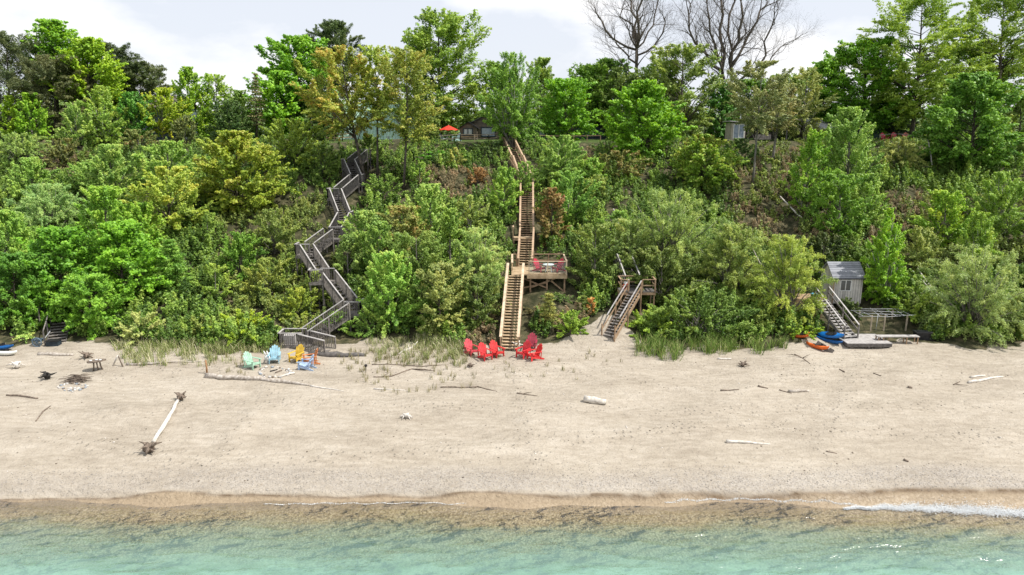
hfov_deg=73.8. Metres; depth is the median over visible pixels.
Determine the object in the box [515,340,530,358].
adirondack chair
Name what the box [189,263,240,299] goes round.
young tree
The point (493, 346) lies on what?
adirondack chair
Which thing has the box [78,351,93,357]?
root stump
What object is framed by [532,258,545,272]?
adirondack chair
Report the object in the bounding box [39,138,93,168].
bush
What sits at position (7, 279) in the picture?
leafy tree
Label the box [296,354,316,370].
adirondack chair
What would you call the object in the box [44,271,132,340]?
leafy tree
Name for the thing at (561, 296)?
bush
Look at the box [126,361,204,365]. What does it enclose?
driftwood log
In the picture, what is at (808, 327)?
bush
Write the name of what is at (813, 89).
leafy tree
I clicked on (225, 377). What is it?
driftwood log
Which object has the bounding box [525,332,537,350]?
adirondack chair
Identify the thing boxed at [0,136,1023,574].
ground
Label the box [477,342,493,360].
adirondack chair
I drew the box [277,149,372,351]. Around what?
zigzag staircase
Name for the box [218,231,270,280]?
bush
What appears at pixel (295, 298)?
bush
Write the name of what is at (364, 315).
bush
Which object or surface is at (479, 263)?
leafy tree
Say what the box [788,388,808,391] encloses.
driftwood log
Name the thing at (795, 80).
leafy tree
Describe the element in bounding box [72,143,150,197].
poplar tree
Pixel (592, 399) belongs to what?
driftwood log
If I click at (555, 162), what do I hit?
leafy tree
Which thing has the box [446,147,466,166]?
young tree
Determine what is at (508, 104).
leafy tree
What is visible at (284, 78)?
maple tree
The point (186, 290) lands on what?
undergrowth
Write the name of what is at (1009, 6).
leafy tree
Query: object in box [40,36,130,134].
maple tree
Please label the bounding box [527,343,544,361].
adirondack chair
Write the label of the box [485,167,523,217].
leafy tree
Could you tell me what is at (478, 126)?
cottage
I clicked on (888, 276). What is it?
birch tree
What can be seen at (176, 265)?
larch tree
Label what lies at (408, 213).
maple tree
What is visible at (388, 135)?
green roofed cottage
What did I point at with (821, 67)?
leafy tree
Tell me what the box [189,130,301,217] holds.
maple tree
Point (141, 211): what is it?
leafy tree
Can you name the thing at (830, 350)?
leaning board
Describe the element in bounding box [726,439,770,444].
driftwood log
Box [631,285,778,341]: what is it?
thicket
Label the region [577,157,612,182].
leafy tree
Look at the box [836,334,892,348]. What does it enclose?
beach platform
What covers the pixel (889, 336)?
plank bench
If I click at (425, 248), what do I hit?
leafy tree
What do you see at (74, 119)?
birch tree
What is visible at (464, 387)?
driftwood branch
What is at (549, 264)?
deck table
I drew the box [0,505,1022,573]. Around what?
lake water
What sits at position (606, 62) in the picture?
leafy tree
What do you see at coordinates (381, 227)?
leafy tree
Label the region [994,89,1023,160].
leafy tree
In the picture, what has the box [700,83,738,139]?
leafy tree
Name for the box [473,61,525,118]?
leafy tree
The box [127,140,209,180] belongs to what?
poplar tree
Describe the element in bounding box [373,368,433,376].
driftwood branch
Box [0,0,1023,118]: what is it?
sky
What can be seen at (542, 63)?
leafy tree
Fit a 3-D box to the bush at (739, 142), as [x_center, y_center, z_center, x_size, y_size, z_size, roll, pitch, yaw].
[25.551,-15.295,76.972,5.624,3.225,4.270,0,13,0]
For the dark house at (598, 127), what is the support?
on the ground at (626, 528)
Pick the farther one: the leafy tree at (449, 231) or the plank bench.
the leafy tree at (449, 231)
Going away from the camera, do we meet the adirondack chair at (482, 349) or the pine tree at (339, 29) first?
the adirondack chair at (482, 349)
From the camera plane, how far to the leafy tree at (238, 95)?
86.51 m
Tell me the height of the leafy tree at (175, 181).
7.043 m
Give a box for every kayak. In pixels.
[0,342,13,348]
[788,330,811,337]
[806,341,828,349]
[815,334,842,343]
[817,331,843,337]
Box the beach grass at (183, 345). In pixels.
[111,330,477,366]
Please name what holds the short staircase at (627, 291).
on the ground at (626, 528)
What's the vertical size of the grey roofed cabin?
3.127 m
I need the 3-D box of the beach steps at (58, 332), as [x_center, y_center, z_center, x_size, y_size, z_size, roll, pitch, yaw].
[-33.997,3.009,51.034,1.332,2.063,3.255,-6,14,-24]
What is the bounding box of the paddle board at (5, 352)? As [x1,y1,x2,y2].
[0,349,16,354]
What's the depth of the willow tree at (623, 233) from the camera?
57.36 m
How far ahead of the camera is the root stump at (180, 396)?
40.23 m
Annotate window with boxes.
[463,128,472,133]
[481,127,495,136]
[839,280,851,290]
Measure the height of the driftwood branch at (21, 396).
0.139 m
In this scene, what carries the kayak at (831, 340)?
on the ground at (626, 528)
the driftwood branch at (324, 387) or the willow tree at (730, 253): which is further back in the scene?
the willow tree at (730, 253)
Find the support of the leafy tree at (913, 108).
on the ground at (626, 528)
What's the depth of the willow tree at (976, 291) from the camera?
50.07 m
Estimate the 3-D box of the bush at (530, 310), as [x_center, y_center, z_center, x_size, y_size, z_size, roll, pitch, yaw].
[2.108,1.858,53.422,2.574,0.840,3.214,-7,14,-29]
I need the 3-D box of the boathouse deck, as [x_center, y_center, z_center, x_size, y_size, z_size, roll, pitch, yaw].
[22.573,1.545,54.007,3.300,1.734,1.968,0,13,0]
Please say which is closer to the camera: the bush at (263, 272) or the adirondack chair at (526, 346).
the adirondack chair at (526, 346)
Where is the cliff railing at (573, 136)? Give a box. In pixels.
[535,135,600,140]
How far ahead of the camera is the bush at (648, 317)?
50.59 m
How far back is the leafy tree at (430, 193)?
60.30 m
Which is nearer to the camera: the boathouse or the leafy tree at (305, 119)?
the boathouse
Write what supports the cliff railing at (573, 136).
on the ground at (626, 528)
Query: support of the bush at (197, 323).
on the ground at (626, 528)
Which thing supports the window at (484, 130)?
in the cottage at (478, 126)
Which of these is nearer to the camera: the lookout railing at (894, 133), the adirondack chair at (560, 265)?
the adirondack chair at (560, 265)
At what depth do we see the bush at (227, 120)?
82.91 m
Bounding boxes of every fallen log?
[752,248,776,295]
[780,196,802,218]
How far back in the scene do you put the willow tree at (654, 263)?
54.40 m
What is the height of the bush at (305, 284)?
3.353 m
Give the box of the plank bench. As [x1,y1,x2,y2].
[875,335,919,343]
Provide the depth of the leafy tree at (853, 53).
89.73 m
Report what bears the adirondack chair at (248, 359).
on the ground at (626, 528)
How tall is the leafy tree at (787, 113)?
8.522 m
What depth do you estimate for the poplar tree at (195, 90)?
89.23 m
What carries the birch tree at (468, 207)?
on the ground at (626, 528)
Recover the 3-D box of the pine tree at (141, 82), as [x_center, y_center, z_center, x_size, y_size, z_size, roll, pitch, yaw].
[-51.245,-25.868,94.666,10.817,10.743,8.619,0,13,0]
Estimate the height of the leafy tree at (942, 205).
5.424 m
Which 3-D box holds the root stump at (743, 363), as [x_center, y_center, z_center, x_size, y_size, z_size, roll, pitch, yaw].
[15.574,5.126,45.745,0.795,0.382,0.530,0,13,0]
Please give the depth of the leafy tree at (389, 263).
50.65 m
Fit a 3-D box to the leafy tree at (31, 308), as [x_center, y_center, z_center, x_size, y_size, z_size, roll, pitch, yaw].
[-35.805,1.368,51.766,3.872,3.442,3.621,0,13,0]
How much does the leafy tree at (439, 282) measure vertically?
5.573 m
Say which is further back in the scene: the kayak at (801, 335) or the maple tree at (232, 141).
the maple tree at (232, 141)
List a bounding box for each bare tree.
[575,0,693,112]
[660,0,824,124]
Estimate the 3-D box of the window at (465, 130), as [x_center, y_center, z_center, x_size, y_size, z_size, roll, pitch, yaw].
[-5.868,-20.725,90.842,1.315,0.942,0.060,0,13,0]
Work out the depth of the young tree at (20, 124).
82.56 m
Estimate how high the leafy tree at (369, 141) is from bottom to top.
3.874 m
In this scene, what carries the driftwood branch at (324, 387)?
on the ground at (626, 528)
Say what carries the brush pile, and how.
on the ground at (626, 528)
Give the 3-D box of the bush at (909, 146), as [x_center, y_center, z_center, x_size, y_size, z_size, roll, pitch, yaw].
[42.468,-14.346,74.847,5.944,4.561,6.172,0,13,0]
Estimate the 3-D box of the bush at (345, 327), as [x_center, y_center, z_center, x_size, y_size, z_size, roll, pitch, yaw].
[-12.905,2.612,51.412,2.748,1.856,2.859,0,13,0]
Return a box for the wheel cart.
[31,331,49,346]
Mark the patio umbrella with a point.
(448, 128)
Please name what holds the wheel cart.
on the ground at (626, 528)
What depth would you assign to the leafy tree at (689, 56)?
89.01 m
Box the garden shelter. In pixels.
[745,124,786,140]
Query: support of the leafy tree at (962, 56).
on the ground at (626, 528)
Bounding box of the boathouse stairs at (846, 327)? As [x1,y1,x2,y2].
[813,287,859,338]
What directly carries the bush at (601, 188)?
on the ground at (626, 528)
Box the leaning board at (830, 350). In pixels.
[815,341,833,352]
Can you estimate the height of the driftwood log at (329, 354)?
0.539 m
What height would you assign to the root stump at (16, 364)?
0.533 m
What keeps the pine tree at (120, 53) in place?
on the ground at (626, 528)
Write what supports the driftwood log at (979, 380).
on the ground at (626, 528)
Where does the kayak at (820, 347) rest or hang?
on the ground at (626, 528)
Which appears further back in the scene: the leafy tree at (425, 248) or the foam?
the leafy tree at (425, 248)
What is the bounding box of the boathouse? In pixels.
[819,262,865,310]
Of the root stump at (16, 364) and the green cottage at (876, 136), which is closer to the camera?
the root stump at (16, 364)
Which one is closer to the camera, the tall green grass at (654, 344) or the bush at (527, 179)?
the tall green grass at (654, 344)
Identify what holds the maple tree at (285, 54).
on the ground at (626, 528)
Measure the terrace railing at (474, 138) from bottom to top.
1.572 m
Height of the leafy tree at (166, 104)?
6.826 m
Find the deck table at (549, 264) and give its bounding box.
[543,263,553,272]
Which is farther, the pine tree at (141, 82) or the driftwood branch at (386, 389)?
the pine tree at (141, 82)
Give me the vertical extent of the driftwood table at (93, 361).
0.873 m
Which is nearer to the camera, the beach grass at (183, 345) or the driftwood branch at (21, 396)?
the driftwood branch at (21, 396)
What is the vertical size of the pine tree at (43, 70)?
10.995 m
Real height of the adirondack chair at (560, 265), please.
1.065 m
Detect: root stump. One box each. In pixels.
[6,361,25,367]
[38,371,56,378]
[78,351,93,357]
[139,441,161,453]
[174,391,186,399]
[399,413,412,418]
[738,361,749,366]
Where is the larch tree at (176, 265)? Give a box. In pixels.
[148,239,192,293]
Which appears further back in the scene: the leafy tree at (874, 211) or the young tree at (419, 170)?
the young tree at (419, 170)
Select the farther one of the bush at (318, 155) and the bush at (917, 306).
the bush at (318, 155)
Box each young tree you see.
[0,95,25,140]
[13,92,54,139]
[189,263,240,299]
[190,210,223,248]
[333,233,363,279]
[408,162,432,182]
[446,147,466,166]
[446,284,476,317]
[585,297,595,316]
[756,157,786,178]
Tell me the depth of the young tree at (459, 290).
51.99 m
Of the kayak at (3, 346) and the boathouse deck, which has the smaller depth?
the kayak at (3, 346)
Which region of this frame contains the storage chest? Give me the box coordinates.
[912,330,933,340]
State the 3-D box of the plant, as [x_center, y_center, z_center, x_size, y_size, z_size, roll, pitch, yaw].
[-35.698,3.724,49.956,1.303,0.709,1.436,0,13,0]
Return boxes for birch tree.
[51,101,102,147]
[77,85,131,145]
[454,194,490,237]
[859,208,909,304]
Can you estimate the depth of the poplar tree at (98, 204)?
59.26 m
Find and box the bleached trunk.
[151,399,178,442]
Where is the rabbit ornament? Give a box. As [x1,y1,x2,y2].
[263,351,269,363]
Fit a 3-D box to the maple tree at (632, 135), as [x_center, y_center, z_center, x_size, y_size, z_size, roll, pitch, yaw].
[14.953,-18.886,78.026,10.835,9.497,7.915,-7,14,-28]
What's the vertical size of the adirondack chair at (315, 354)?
1.065 m
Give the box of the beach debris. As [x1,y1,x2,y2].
[4,348,1023,481]
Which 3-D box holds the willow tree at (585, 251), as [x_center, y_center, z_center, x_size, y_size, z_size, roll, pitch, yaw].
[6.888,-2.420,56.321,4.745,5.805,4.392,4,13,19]
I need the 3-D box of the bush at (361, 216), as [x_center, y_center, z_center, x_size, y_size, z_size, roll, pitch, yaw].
[-12.351,-4.003,58.325,4.829,5.337,4.440,10,16,38]
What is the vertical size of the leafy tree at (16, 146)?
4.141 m
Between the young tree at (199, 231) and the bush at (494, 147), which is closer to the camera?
the young tree at (199, 231)
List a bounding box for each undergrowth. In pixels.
[0,131,1023,347]
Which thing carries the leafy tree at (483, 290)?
on the ground at (626, 528)
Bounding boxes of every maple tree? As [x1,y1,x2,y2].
[9,225,114,322]
[19,18,97,107]
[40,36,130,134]
[68,218,174,303]
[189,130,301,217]
[243,34,343,119]
[244,70,320,135]
[288,44,395,179]
[376,204,436,263]
[532,187,571,246]
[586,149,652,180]
[594,78,697,163]
[667,133,749,190]
[907,71,1023,172]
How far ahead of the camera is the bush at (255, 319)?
50.23 m
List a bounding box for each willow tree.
[3,182,115,245]
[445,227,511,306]
[565,223,623,293]
[596,217,668,283]
[606,187,740,286]
[612,245,701,305]
[681,221,779,303]
[735,233,839,327]
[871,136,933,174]
[907,240,1023,347]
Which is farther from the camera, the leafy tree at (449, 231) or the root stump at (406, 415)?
the leafy tree at (449, 231)
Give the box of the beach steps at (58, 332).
[42,313,68,345]
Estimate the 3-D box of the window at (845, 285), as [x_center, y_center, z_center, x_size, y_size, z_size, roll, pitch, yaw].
[26.522,-0.162,54.246,0.909,0.930,0.060,0,13,0]
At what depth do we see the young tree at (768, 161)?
72.62 m
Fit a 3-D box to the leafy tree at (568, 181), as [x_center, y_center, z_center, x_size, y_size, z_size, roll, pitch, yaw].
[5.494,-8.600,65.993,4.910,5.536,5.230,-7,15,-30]
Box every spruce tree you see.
[248,73,266,136]
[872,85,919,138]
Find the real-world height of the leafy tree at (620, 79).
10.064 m
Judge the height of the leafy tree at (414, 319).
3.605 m
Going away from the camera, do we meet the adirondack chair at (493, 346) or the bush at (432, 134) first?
the adirondack chair at (493, 346)
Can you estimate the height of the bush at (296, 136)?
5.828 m
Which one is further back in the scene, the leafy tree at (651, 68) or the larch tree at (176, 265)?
the leafy tree at (651, 68)
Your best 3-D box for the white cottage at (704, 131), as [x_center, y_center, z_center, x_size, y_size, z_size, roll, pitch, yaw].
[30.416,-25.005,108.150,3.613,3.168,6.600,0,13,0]
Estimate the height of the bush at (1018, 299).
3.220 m
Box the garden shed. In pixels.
[722,117,745,140]
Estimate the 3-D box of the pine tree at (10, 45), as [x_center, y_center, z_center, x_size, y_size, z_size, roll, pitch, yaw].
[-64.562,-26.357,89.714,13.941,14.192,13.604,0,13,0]
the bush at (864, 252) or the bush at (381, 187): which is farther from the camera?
the bush at (381, 187)
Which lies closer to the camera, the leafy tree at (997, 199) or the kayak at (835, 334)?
the kayak at (835, 334)
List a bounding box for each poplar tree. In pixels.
[69,185,144,253]
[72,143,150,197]
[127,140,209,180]
[168,66,215,138]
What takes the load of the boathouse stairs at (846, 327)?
on the ground at (626, 528)
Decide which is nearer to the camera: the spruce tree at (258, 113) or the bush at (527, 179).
the bush at (527, 179)
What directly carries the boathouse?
on the ground at (626, 528)
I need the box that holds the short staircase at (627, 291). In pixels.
[601,209,656,341]
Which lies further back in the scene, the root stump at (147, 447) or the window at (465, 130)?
the window at (465, 130)
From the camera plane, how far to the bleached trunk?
37.20 m
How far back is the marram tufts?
46.12 m
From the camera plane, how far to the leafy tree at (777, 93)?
69.25 m
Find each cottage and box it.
[339,103,416,138]
[458,117,499,139]
[696,119,720,133]
[844,118,880,139]
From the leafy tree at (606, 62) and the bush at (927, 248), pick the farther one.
the leafy tree at (606, 62)
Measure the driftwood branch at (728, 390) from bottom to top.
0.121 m
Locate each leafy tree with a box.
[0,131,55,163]
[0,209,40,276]
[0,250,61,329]
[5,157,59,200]
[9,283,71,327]
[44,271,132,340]
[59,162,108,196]
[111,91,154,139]
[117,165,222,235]
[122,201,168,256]
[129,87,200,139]
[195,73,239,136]
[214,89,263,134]
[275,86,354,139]
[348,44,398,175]
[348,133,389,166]
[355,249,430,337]
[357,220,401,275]
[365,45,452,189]
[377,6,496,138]
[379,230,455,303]
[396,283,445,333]
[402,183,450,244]
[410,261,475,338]
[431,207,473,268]
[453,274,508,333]
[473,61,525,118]
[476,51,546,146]
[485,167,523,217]
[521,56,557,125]
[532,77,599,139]
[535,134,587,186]
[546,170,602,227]
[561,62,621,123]
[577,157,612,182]
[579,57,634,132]
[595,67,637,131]
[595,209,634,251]
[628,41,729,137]
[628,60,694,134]
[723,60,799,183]
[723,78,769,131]
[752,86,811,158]
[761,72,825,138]
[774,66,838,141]
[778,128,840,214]
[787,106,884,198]
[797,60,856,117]
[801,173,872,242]
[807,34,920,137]
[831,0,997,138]
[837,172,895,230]
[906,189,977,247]
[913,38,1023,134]
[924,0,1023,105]
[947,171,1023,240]
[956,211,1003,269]
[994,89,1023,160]
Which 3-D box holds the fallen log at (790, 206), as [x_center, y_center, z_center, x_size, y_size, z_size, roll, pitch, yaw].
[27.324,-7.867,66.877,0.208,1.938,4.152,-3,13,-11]
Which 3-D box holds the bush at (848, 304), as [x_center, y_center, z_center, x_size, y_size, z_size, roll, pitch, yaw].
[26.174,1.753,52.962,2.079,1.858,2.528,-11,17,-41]
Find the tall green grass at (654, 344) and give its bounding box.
[628,328,791,361]
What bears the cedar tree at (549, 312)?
on the ground at (626, 528)
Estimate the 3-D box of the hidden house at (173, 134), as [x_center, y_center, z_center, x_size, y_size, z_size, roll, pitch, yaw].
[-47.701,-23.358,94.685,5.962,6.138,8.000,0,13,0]
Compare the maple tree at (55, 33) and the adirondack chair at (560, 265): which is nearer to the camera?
the adirondack chair at (560, 265)
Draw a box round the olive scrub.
[34,137,1023,339]
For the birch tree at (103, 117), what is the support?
on the ground at (626, 528)
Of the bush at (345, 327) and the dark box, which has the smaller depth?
the dark box
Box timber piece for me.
[278,372,294,377]
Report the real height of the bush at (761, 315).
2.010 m
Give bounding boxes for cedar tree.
[538,293,559,327]
[577,295,590,315]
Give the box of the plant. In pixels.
[12,332,34,342]
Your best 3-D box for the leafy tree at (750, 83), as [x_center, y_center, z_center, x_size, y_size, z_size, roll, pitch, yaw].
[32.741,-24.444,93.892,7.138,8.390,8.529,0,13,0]
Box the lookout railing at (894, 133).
[879,133,913,140]
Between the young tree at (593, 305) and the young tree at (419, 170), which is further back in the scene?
the young tree at (419, 170)
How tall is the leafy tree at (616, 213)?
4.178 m
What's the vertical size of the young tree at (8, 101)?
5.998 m
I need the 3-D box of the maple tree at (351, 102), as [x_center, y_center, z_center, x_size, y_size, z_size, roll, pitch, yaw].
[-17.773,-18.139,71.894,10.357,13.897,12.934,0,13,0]
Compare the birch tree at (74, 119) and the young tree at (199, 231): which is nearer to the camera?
the young tree at (199, 231)
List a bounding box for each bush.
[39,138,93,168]
[115,311,165,346]
[119,129,165,149]
[169,115,198,144]
[174,313,218,337]
[201,308,271,345]
[204,100,255,142]
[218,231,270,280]
[233,257,299,306]
[243,207,306,256]
[260,118,331,170]
[264,252,305,281]
[276,286,319,324]
[293,270,338,308]
[301,144,340,179]
[321,308,355,336]
[337,208,401,257]
[349,302,391,338]
[359,173,407,203]
[416,150,466,160]
[418,109,441,140]
[466,167,488,184]
[467,141,519,156]
[507,161,545,206]
[516,303,555,321]
[541,289,575,303]
[553,309,588,337]
[580,174,612,201]
[617,305,677,337]
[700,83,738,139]
[719,138,759,165]
[736,305,779,334]
[775,323,824,340]
[796,231,849,263]
[834,296,865,321]
[847,247,880,272]
[887,285,951,324]
[898,225,948,281]
[920,316,954,335]
[982,294,1023,340]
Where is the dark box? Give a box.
[45,339,61,345]
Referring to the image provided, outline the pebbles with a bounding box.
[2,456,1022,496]
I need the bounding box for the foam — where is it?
[265,495,1023,518]
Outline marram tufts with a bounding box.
[207,345,622,392]
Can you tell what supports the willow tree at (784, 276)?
on the ground at (626, 528)
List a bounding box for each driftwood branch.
[6,394,37,398]
[310,385,341,390]
[372,364,434,366]
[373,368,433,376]
[374,388,405,390]
[398,341,417,353]
[441,386,494,390]
[720,389,738,390]
[788,354,809,363]
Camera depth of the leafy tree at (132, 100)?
84.85 m
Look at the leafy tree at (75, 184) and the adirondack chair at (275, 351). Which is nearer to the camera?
the adirondack chair at (275, 351)
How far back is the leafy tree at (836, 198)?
61.71 m
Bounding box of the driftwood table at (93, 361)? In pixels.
[86,359,105,370]
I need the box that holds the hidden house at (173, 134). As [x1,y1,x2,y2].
[136,96,198,139]
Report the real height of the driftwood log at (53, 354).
0.328 m
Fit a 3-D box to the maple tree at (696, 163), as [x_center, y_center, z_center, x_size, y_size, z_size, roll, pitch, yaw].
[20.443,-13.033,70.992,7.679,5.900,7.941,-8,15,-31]
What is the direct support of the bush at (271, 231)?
on the ground at (626, 528)
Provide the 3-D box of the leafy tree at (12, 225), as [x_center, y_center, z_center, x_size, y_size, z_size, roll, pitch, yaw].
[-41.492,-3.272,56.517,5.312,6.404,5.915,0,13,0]
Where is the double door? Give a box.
[732,124,744,138]
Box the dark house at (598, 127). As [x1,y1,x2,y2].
[529,121,610,138]
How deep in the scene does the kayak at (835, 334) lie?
49.84 m
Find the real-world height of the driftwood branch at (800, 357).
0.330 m
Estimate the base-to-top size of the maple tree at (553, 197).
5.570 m
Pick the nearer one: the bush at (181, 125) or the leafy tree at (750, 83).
the bush at (181, 125)
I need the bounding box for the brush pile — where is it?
[58,373,93,383]
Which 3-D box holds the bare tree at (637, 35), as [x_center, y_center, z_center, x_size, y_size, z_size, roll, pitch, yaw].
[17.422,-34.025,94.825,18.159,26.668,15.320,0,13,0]
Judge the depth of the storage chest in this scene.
50.40 m
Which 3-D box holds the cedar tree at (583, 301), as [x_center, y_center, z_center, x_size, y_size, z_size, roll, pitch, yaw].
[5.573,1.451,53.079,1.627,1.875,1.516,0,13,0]
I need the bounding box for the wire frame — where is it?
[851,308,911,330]
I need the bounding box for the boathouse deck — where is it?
[778,294,823,317]
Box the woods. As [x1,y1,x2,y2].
[0,85,1023,138]
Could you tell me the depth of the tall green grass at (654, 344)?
48.43 m
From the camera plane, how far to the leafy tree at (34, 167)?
67.56 m
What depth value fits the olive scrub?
64.65 m
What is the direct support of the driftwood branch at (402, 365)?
on the ground at (626, 528)
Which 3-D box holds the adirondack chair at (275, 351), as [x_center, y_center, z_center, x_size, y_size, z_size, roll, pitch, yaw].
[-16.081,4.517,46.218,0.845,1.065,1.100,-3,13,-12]
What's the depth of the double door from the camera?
84.39 m
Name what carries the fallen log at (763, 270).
on the ground at (626, 528)
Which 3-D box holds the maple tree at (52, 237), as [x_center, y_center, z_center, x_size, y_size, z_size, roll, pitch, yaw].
[-35.108,-1.311,53.964,7.831,7.137,7.345,0,13,0]
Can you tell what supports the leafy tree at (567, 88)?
on the ground at (626, 528)
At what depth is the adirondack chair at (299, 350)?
46.72 m
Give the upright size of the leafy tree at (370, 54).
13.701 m
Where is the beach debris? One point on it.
(537, 408)
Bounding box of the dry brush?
[30,139,930,343]
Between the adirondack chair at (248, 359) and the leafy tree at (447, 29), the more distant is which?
the leafy tree at (447, 29)
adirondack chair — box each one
[243,351,261,369]
[267,345,280,363]
[287,344,303,361]
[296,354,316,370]
[302,348,320,363]
[463,338,477,356]
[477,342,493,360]
[489,340,505,357]
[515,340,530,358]
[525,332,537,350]
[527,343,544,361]
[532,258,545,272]
[552,258,565,272]
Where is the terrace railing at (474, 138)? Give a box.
[440,133,497,141]
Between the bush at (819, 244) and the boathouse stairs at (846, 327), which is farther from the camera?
the bush at (819, 244)
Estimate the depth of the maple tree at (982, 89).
72.58 m
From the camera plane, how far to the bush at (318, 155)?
72.61 m
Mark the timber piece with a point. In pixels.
(285, 374)
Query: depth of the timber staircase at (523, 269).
55.85 m
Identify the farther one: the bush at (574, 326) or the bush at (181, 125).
the bush at (181, 125)
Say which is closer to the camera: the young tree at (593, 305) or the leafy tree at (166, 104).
the young tree at (593, 305)
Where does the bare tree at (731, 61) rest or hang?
on the ground at (626, 528)
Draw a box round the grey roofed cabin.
[790,118,836,139]
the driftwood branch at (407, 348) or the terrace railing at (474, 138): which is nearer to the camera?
the driftwood branch at (407, 348)
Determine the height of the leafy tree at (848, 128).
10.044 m
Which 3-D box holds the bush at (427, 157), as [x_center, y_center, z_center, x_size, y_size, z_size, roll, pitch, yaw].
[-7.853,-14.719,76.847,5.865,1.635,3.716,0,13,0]
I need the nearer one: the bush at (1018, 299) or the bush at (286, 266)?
the bush at (1018, 299)
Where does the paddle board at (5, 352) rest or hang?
on the ground at (626, 528)
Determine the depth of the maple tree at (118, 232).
53.84 m
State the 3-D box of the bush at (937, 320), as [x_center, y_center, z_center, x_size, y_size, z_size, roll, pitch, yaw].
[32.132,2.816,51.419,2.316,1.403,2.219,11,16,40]
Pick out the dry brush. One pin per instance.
(746, 210)
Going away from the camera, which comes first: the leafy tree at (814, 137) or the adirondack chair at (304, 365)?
the adirondack chair at (304, 365)
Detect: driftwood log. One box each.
[37,352,73,355]
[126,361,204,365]
[204,373,309,385]
[308,351,365,356]
[583,395,605,404]
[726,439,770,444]
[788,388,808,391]
[967,376,1003,382]
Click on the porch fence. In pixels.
(338, 137)
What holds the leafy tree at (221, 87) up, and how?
on the ground at (626, 528)
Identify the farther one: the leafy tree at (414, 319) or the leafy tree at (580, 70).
the leafy tree at (580, 70)
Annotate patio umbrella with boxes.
[440,124,458,140]
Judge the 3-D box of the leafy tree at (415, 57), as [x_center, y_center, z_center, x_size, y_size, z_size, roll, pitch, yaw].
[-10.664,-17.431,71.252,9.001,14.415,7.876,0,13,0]
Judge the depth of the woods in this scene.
110.79 m
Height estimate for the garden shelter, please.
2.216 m
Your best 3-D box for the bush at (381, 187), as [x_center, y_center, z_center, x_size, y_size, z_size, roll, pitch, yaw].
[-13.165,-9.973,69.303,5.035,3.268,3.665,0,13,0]
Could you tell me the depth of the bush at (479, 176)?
71.88 m
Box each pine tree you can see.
[0,30,65,137]
[4,53,100,139]
[79,41,144,129]
[111,60,178,119]
[302,18,368,138]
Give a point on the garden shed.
(733, 130)
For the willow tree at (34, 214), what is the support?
on the ground at (626, 528)
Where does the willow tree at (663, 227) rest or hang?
on the ground at (626, 528)
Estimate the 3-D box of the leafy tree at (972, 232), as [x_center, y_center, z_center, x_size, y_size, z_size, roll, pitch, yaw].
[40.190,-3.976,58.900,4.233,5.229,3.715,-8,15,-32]
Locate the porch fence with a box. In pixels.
[326,133,350,140]
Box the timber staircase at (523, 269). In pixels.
[499,136,566,351]

